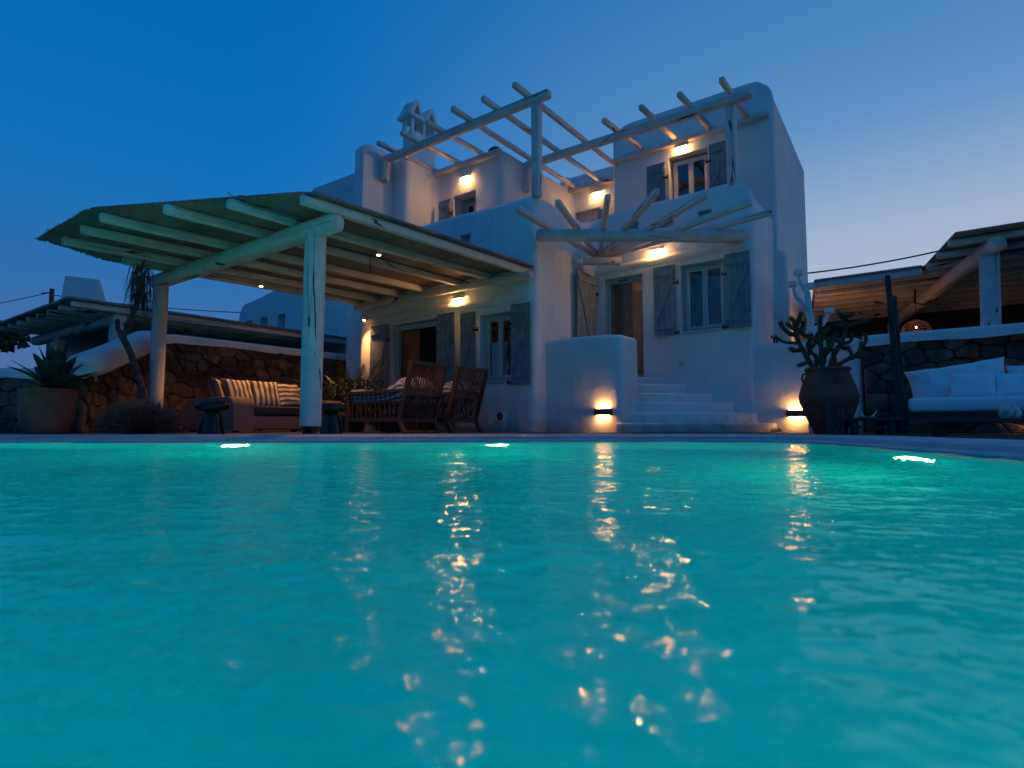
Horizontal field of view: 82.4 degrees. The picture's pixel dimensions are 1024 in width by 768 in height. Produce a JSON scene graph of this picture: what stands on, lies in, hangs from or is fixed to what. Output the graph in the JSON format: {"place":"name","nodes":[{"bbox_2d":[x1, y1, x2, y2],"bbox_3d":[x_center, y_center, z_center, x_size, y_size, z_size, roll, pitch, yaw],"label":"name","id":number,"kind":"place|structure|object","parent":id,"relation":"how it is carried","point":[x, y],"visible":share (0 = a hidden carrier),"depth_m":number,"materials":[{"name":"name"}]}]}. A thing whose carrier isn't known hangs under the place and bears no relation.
{"place":"outdoors","nodes":[
{"label":"outdoors","id":0,"kind":"place"},
{"bbox_2d":[239,291,302,329],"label":"neighbour house","id":1,"kind":"structure","parent":0,"point":[279,309],"depth_m":18.59,"materials":[{"name":"white paint"}]},
{"bbox_2d":[0,431,1023,439],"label":"stone deck","id":2,"kind":"structure","parent":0,"point":[989,436],"depth_m":8.14,"materials":[{"name":"grey stone"}]},
{"bbox_2d":[0,320,30,352],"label":"tree","id":3,"kind":"object","parent":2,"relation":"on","point":[9,341],"visible":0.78,"depth_m":30.21,"materials":[{"name":"green plant"}]},
{"bbox_2d":[16,387,78,433],"bbox_3d":[-5.520,0.326,6.945,0.588,0.540,0.588,0,-4,0],"label":"terracotta pot","id":4,"kind":"object","parent":2,"relation":"on","point":[41,410],"visible":0.94,"depth_m":6.73,"materials":[{"name":"brown ceramic"}]},
{"bbox_2d":[2,345,106,387],"bbox_3d":[-5.451,-0.183,7.010,1.062,0.588,1.075,3,-5,-36],"label":"agave","id":5,"kind":"object","parent":4,"relation":"on","point":[54,369],"visible":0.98,"depth_m":6.86,"materials":[{"name":"green plant"}]},
{"bbox_2d":[41,288,54,357],"bbox_3d":[-20.131,-1.108,25.147,0.542,6.050,0.180,0,-4,0],"label":"utility pole","id":6,"kind":"object","parent":2,"relation":"on","point":[51,292],"visible":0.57,"depth_m":25.26,"materials":[{"name":"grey wood"}]},
{"bbox_2d":[1,294,42,302],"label":"cable","id":7,"kind":"object","parent":6,"relation":"attached to","point":[22,298],"visible":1,"depth_m":25.44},
{"bbox_2d":[54,295,239,312],"bbox_3d":[-14.001,-3.325,24.305,12.169,1.284,0.033,-1,-4,9],"label":"cable","id":8,"kind":"object","parent":6,"relation":"attached to","point":[186,309],"visible":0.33,"depth_m":24.09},
{"bbox_2d":[0,368,96,432],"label":"stone wall","id":9,"kind":"structure","parent":2,"relation":"on","point":[8,409],"depth_m":8.44,"materials":[{"name":"brown stone"}]},
{"bbox_2d":[51,276,106,360],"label":"small white building","id":10,"kind":"structure","parent":2,"relation":"on","point":[87,288],"depth_m":14.12,"materials":[{"name":"white paint"}]},
{"bbox_2d":[115,260,158,403],"bbox_3d":[-5.666,-0.565,8.869,0.565,2.621,0.581,4,-6,-41],"label":"dragon tree","id":11,"kind":"object","parent":2,"relation":"on","point":[140,283],"visible":0.98,"depth_m":8.84,"materials":[{"name":"green plant"}]},
{"bbox_2d":[87,393,189,433],"bbox_3d":[-4.715,0.369,7.458,1.301,0.528,1.050,0,-4,0],"label":"dry bush","id":12,"kind":"object","parent":2,"relation":"on","point":[140,417],"visible":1,"depth_m":7.25,"materials":[{"name":"plant"}]},
{"bbox_2d":[0,296,346,351],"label":"pergola","id":13,"kind":"object","parent":2,"relation":"on","point":[58,322],"visible":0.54,"depth_m":12.10,"materials":[{"name":"wood"}]},
{"bbox_2d":[66,331,345,432],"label":"stone wall","id":14,"kind":"structure","parent":2,"relation":"on","point":[193,365],"depth_m":11.08,"materials":[{"name":"brown stone"}]},
{"bbox_2d":[195,401,229,433],"bbox_3d":[-3.740,0.421,7.289,0.390,0.400,0.390,0,-4,0],"label":"mushroom stool","id":15,"kind":"object","parent":2,"relation":"on","point":[211,422],"visible":0.98,"depth_m":7.17,"materials":[{"name":"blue ceramic"}]},
{"bbox_2d":[183,397,344,432],"bbox_3d":[-4.301,0.541,10.296,1.660,0.600,2.100,-3,-5,36],"label":"wicker sofa","id":16,"kind":"object","parent":2,"relation":"on","point":[243,414],"visible":0.62,"depth_m":9.43,"materials":[{"name":"brown wicker"}]},
{"bbox_2d":[209,377,224,396],"bbox_3d":[-4.902,0.143,9.757,0.246,0.476,0.464,2,-4,-20],"label":"striped cushion","id":17,"kind":"object","parent":16,"relation":"on","point":[216,389],"visible":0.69,"depth_m":9.57,"materials":[{"name":"fabric"}]},
{"bbox_2d":[221,378,254,404],"bbox_3d":[-4.648,0.163,9.939,0.299,0.501,0.540,-2,-5,29],"label":"striped cushion","id":18,"kind":"object","parent":16,"relation":"on","point":[234,388],"visible":0.68,"depth_m":9.86,"materials":[{"name":"fabric"}]},
{"bbox_2d":[248,380,280,406],"bbox_3d":[-4.355,0.192,10.332,0.300,0.501,0.553,-3,-5,36],"label":"striped cushion","id":19,"kind":"object","parent":16,"relation":"on","point":[265,393],"visible":0.82,"depth_m":10.24,"materials":[{"name":"fabric"}]},
{"bbox_2d":[277,383,299,406],"bbox_3d":[-4.093,0.221,10.691,0.310,0.475,0.533,-3,-5,36],"label":"striped cushion","id":20,"kind":"object","parent":16,"relation":"on","point":[289,395],"visible":0.74,"depth_m":10.62,"materials":[{"name":"fabric"}]},
{"bbox_2d":[35,191,534,433],"bbox_3d":[-3.363,-0.699,9.240,5.069,2.920,5.868,-3,-5,36],"label":"lounge pergola","id":21,"kind":"object","parent":2,"relation":"on","point":[315,250],"visible":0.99,"depth_m":8.25,"materials":[{"name":"wood"}]},
{"bbox_2d":[377,248,380,255],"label":"spot lamp","id":22,"kind":"object","parent":21,"relation":"hanging from","point":[378,251],"visible":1,"depth_m":8.41,"materials":[{"name":"white metal"}]},
{"bbox_2d":[319,403,346,433],"bbox_3d":[-2.420,0.462,7.837,0.390,0.400,0.390,0,-4,0],"label":"mushroom stool","id":23,"kind":"object","parent":2,"relation":"on","point":[331,423],"visible":0.89,"depth_m":7.72,"materials":[{"name":"blue ceramic"}]},
{"bbox_2d":[290,353,386,430],"bbox_3d":[-3.502,0.223,11.994,2.020,1.481,2.145,1,-4,-17],"label":"potted palm","id":24,"kind":"object","parent":2,"relation":"on","point":[345,375],"visible":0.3,"depth_m":11.54,"materials":[{"name":"plant"}]},
{"bbox_2d":[322,378,398,427],"bbox_3d":[-3.000,0.362,10.992,2.021,0.963,1.446,0,-4,0],"label":"leafy shrub","id":25,"kind":"object","parent":2,"relation":"on","point":[340,396],"visible":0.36,"depth_m":10.90,"materials":[{"name":"green plant"}]},
{"bbox_2d":[341,415,407,431],"bbox_3d":[-2.225,0.656,9.678,1.050,0.280,0.600,0,-4,0],"label":"coffee table","id":26,"kind":"object","parent":2,"relation":"on","point":[389,426],"visible":0.57,"depth_m":9.40,"materials":[{"name":"brown wood"}]},
{"bbox_2d":[345,360,447,432],"bbox_3d":[-1.823,0.236,9.184,1.509,1.070,0.780,-3,-5,36],"label":"slatted armchair","id":27,"kind":"object","parent":2,"relation":"on","point":[400,419],"visible":0.99,"depth_m":8.88,"materials":[{"name":"brown wood"}]},
{"bbox_2d":[344,377,436,406],"bbox_3d":[-1.939,0.134,9.278,1.400,0.429,0.680,-3,-5,36],"label":"striped mattress","id":28,"kind":"object","parent":27,"relation":"on","point":[399,383],"visible":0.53,"depth_m":8.90,"materials":[{"name":"beige fabric"}]},
{"bbox_2d":[393,365,488,432],"bbox_3d":[-1.214,0.292,9.951,1.509,1.070,0.780,-3,-5,36],"label":"slatted armchair","id":29,"kind":"object","parent":2,"relation":"on","point":[448,418],"visible":0.59,"depth_m":9.57,"materials":[{"name":"brown wood"}]},
{"bbox_2d":[399,381,476,407],"bbox_3d":[-1.330,0.195,10.044,1.400,0.425,0.680,-3,-5,36],"label":"striped mattress","id":30,"kind":"object","parent":29,"relation":"on","point":[447,387],"visible":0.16,"depth_m":9.51,"materials":[{"name":"beige fabric"}]},
{"bbox_2d":[312,82,807,431],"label":"white house","id":31,"kind":"structure","parent":2,"relation":"on","point":[563,339],"depth_m":11.11,"materials":[{"name":"paint"}]},
{"bbox_2d":[396,321,436,428],"bbox_3d":[-1.858,-0.157,11.930,1.340,2.170,0.150,-3,-5,36],"label":"door","id":32,"kind":"structure","parent":31,"relation":"in","point":[411,339],"depth_m":12.19,"materials":[{"name":"paint"}]},
{"bbox_2d":[452,295,462,300],"bbox_3d":[-1.036,-1.635,11.163,0.240,0.085,0.068,-3,-5,36],"label":"wall lamp","id":33,"kind":"object","parent":31,"relation":"attached to","point":[457,298],"visible":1,"depth_m":11.13,"materials":[{"name":"white glass"}]},
{"bbox_2d":[460,173,469,179],"bbox_3d":[-1.040,-4.608,13.006,0.240,0.085,0.068,-3,-5,36],"label":"wall lamp","id":34,"kind":"object","parent":31,"relation":"attached to","point":[464,176],"visible":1,"depth_m":12.97,"materials":[{"name":"white glass"}]},
{"bbox_2d":[466,201,475,213],"bbox_3d":[-0.817,-3.712,13.300,0.590,0.920,0.090,-3,-5,36],"label":"window","id":35,"kind":"structure","parent":31,"relation":"in","point":[470,207],"depth_m":13.39,"materials":[{"name":"paint"}]},
{"bbox_2d":[479,314,510,383],"bbox_3d":[-0.194,-0.632,10.713,0.800,1.260,0.390,-3,-5,36],"label":"window","id":36,"kind":"structure","parent":31,"relation":"in","point":[498,335],"depth_m":10.83,"materials":[{"name":"paint"}]},
{"bbox_2d":[495,411,504,421],"bbox_3d":[-0.218,0.580,10.425,0.200,0.200,0.020,-3,-5,36],"label":"wall vent","id":37,"kind":"object","parent":31,"relation":"attached to","point":[499,416],"depth_m":10.43,"materials":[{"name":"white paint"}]},
{"bbox_2d":[376,77,768,198],"bbox_3d":[1.088,-4.238,12.153,7.360,2.163,4.658,-3,-5,36],"label":"terrace pergola","id":38,"kind":"object","parent":31,"relation":"on","point":[534,165],"visible":0.98,"depth_m":11.57,"materials":[{"name":"white wood"}]},
{"bbox_2d":[592,189,601,194],"bbox_3d":[2.058,-4.652,14.199,0.240,0.085,0.068,-3,-5,36],"label":"wall lamp","id":39,"kind":"object","parent":31,"relation":"attached to","point":[599,191],"visible":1,"depth_m":14.17,"materials":[{"name":"white glass"}]},
{"bbox_2d":[594,408,612,415],"bbox_3d":[1.470,0.456,9.550,0.320,0.121,0.118,-3,-5,36],"label":"bulkhead lamp","id":40,"kind":"object","parent":31,"relation":"attached to","point":[603,411],"visible":1,"depth_m":9.48,"materials":[{"name":"brown metal"}]},
{"bbox_2d":[608,276,643,376],"bbox_3d":[2.291,-1.082,11.553,0.790,2.020,0.135,-3,-5,36],"label":"door","id":41,"kind":"structure","parent":31,"relation":"in","point":[623,291],"depth_m":11.70,"materials":[{"name":"paint"}]},
{"bbox_2d":[516,188,773,264],"bbox_3d":[2.189,-2.622,9.653,3.504,0.416,3.044,-3,-5,36],"label":"entry canopy","id":42,"kind":"object","parent":31,"relation":"attached to","point":[650,235],"visible":1,"depth_m":10.03,"materials":[{"name":"white wood"}]},
{"bbox_2d":[650,246,662,252],"bbox_3d":[2.734,-2.545,11.057,0.240,0.085,0.068,-3,-5,37],"label":"wall lamp","id":43,"kind":"object","parent":31,"relation":"attached to","point":[656,249],"visible":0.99,"depth_m":11.03,"materials":[{"name":"white glass"}]},
{"bbox_2d":[675,143,687,149],"bbox_3d":[3.593,-5.034,12.398,0.240,0.085,0.068,-3,-5,37],"label":"wall lamp","id":44,"kind":"object","parent":31,"relation":"attached to","point":[681,146],"visible":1,"depth_m":12.37,"materials":[{"name":"white glass"}]},
{"bbox_2d":[679,360,684,365],"bbox_3d":[3.098,-0.376,10.650,0.100,0.100,0.034,-3,-5,36],"label":"wall socket","id":45,"kind":"object","parent":31,"relation":"attached to","point":[681,363],"depth_m":10.64,"materials":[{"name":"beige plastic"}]},
{"bbox_2d":[673,153,708,197],"bbox_3d":[3.829,-4.376,12.449,0.780,0.880,0.090,-3,-5,36],"label":"window","id":46,"kind":"structure","parent":31,"relation":"in","point":[690,162],"depth_m":12.42,"materials":[{"name":"beige paint"}]},
{"bbox_2d":[681,262,725,334],"bbox_3d":[3.529,-1.545,10.643,0.800,1.270,0.390,-3,-5,36],"label":"window","id":47,"kind":"structure","parent":31,"relation":"in","point":[713,284],"depth_m":10.66,"materials":[{"name":"paint"}]},
{"bbox_2d":[808,251,936,273],"bbox_3d":[8.552,-2.981,14.253,4.706,0.798,0.036,0,-4,0],"label":"cable","id":48,"kind":"object","parent":31,"relation":"attached to","point":[872,263],"visible":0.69,"depth_m":14.24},
{"bbox_2d":[616,377,776,431],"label":"entry steps","id":49,"kind":"structure","parent":2,"relation":"on","point":[662,406],"depth_m":9.62,"materials":[{"name":"white paint"}]},
{"bbox_2d":[769,427,781,432],"bbox_3d":[4.242,0.734,9.417,0.190,0.103,0.209,0,-4,0],"label":"weed tuft","id":50,"kind":"object","parent":2,"relation":"on","point":[776,430],"visible":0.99,"depth_m":9.40,"materials":[{"name":"green plant"}]},
{"bbox_2d":[752,338,866,432],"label":"garden wall","id":51,"kind":"structure","parent":2,"relation":"on","point":[777,376],"depth_m":9.62,"materials":[{"name":"white paint"}]},
{"bbox_2d":[786,409,805,416],"bbox_3d":[4.582,0.472,9.430,0.320,0.121,0.118,-3,-5,36],"label":"bulkhead lamp","id":52,"kind":"object","parent":51,"relation":"attached to","point":[795,413],"visible":0.84,"depth_m":9.38,"materials":[{"name":"brown metal"}]},
{"bbox_2d":[788,269,834,432],"bbox_3d":[4.510,-0.498,8.759,0.676,2.452,0.133,0,-4,0],"label":"branch candelabra","id":53,"kind":"object","parent":2,"relation":"on","point":[806,304],"visible":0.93,"depth_m":8.78,"materials":[{"name":"white paint"}]},
{"bbox_2d":[799,366,859,433],"bbox_3d":[3.820,0.204,7.054,0.650,0.800,0.650,0,-4,0],"label":"terracotta jar","id":54,"kind":"object","parent":2,"relation":"on","point":[821,386],"visible":0.92,"depth_m":6.85,"materials":[{"name":"brown ceramic"}]},
{"bbox_2d":[772,309,873,367],"bbox_3d":[3.771,-0.513,7.114,1.267,0.847,0.301,0,-4,0],"label":"cactus","id":55,"kind":"object","parent":54,"relation":"in","point":[812,342],"visible":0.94,"depth_m":7.09,"materials":[{"name":"green plant"}]},
{"bbox_2d":[825,402,845,433],"bbox_3d":[3.700,0.393,6.689,0.198,0.366,0.198,0,-4,0],"label":"metal lantern stand","id":56,"kind":"object","parent":2,"relation":"on","point":[829,413],"visible":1,"depth_m":6.65,"materials":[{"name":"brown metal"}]},
{"bbox_2d":[839,418,901,434],"bbox_3d":[4.100,0.486,6.732,0.600,0.190,0.300,0,-4,0],"label":"coffee table","id":57,"kind":"object","parent":2,"relation":"on","point":[879,426],"visible":0.81,"depth_m":6.61,"materials":[{"name":"brown wood"}]},
{"bbox_2d":[858,411,876,417],"bbox_3d":[4.080,0.349,6.712,0.195,0.087,0.200,3,-5,-38],"label":"antler dish","id":58,"kind":"object","parent":57,"relation":"on","point":[872,416],"visible":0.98,"depth_m":6.69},
{"bbox_2d":[862,322,1023,433],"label":"stone wall","id":59,"kind":"structure","parent":2,"relation":"on","point":[929,349],"depth_m":8.39,"materials":[{"name":"brown stone"}]},
{"bbox_2d":[804,221,1023,339],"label":"side pergola","id":60,"kind":"object","parent":59,"relation":"on","point":[971,278],"visible":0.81,"depth_m":10.73,"materials":[{"name":"white paint"}]},
{"bbox_2d":[901,289,937,332],"bbox_3d":[7.708,-1.401,11.162,0.492,0.812,0.518,1,-4,-12],"label":"pendant lamp","id":61,"kind":"object","parent":60,"relation":"hanging from","point":[919,322],"visible":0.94,"depth_m":11.11,"materials":[{"name":"wicker"}]},
{"bbox_2d":[885,275,1023,434],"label":"daybed","id":62,"kind":"object","parent":2,"relation":"on","point":[964,407],"visible":0.87,"depth_m":6.57,"materials":[{"name":"white fabric"}]},
{"bbox_2d":[904,357,1004,397],"bbox_3d":[5.361,-0.005,7.042,1.063,0.610,0.338,-3,-5,36],"label":"white cushion","id":63,"kind":"object","parent":62,"relation":"on","point":[932,383],"visible":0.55,"depth_m":7.04,"materials":[{"name":"fabric"}]},
{"bbox_2d":[949,372,996,396],"bbox_3d":[5.277,0.022,6.693,0.444,0.301,0.210,-3,-5,36],"label":"white cushion","id":64,"kind":"object","parent":62,"relation":"on","point":[973,385],"visible":0.91,"depth_m":6.63,"materials":[{"name":"fabric"}]},
{"bbox_2d":[996,372,1023,395],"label":"white cushion","id":65,"kind":"object","parent":62,"relation":"on","point":[1009,384],"visible":0.88,"depth_m":6.46,"materials":[{"name":"fabric"}]},
{"bbox_2d":[1005,366,1023,372],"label":"white cushion","id":66,"kind":"object","parent":62,"relation":"on","point":[1015,369],"visible":0.29,"depth_m":6.76,"materials":[{"name":"fabric"}]},
{"bbox_2d":[910,418,1023,436],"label":"plank bench","id":67,"kind":"object","parent":2,"relation":"on","point":[938,426],"visible":1,"depth_m":5.04,"materials":[{"name":"wood"}]},
{"bbox_2d":[0,441,1023,460],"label":"pool basin","id":68,"kind":"object","parent":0,"point":[984,457],"visible":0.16,"depth_m":6.13,"materials":[{"name":"tile"}]},
{"bbox_2d":[0,442,1023,767],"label":"pool water","id":69,"kind":"structure","parent":68,"relation":"in","point":[548,604],"depth_m":0.55,"materials":[{"name":"teal liquid"}]},
{"bbox_2d":[0,434,1023,460],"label":"pool coping","id":70,"kind":"object","parent":68,"relation":"on","point":[1003,442],"visible":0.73,"depth_m":6.34,"materials":[{"name":"stone"}]},
{"bbox_2d":[0,436,1023,453],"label":"overflow grate","id":71,"kind":"object","parent":68,"relation":"on","point":[1008,449],"visible":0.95,"depth_m":6.23,"materials":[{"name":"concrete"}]},
{"bbox_2d":[0,0,1023,367],"label":"sky","id":72,"kind":"structure","parent":0,"point":[903,120],"materials":[{"name":"blue"}]},
{"bbox_2d":[997,402,1021,417],"bbox_3d":[4.415,0.247,5.176,0.170,0.179,0.158,0,-4,0],"label":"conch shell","id":73,"kind":"object","parent":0,"point":[1009,410],"visible":0.92,"depth_m":5.13}
]}

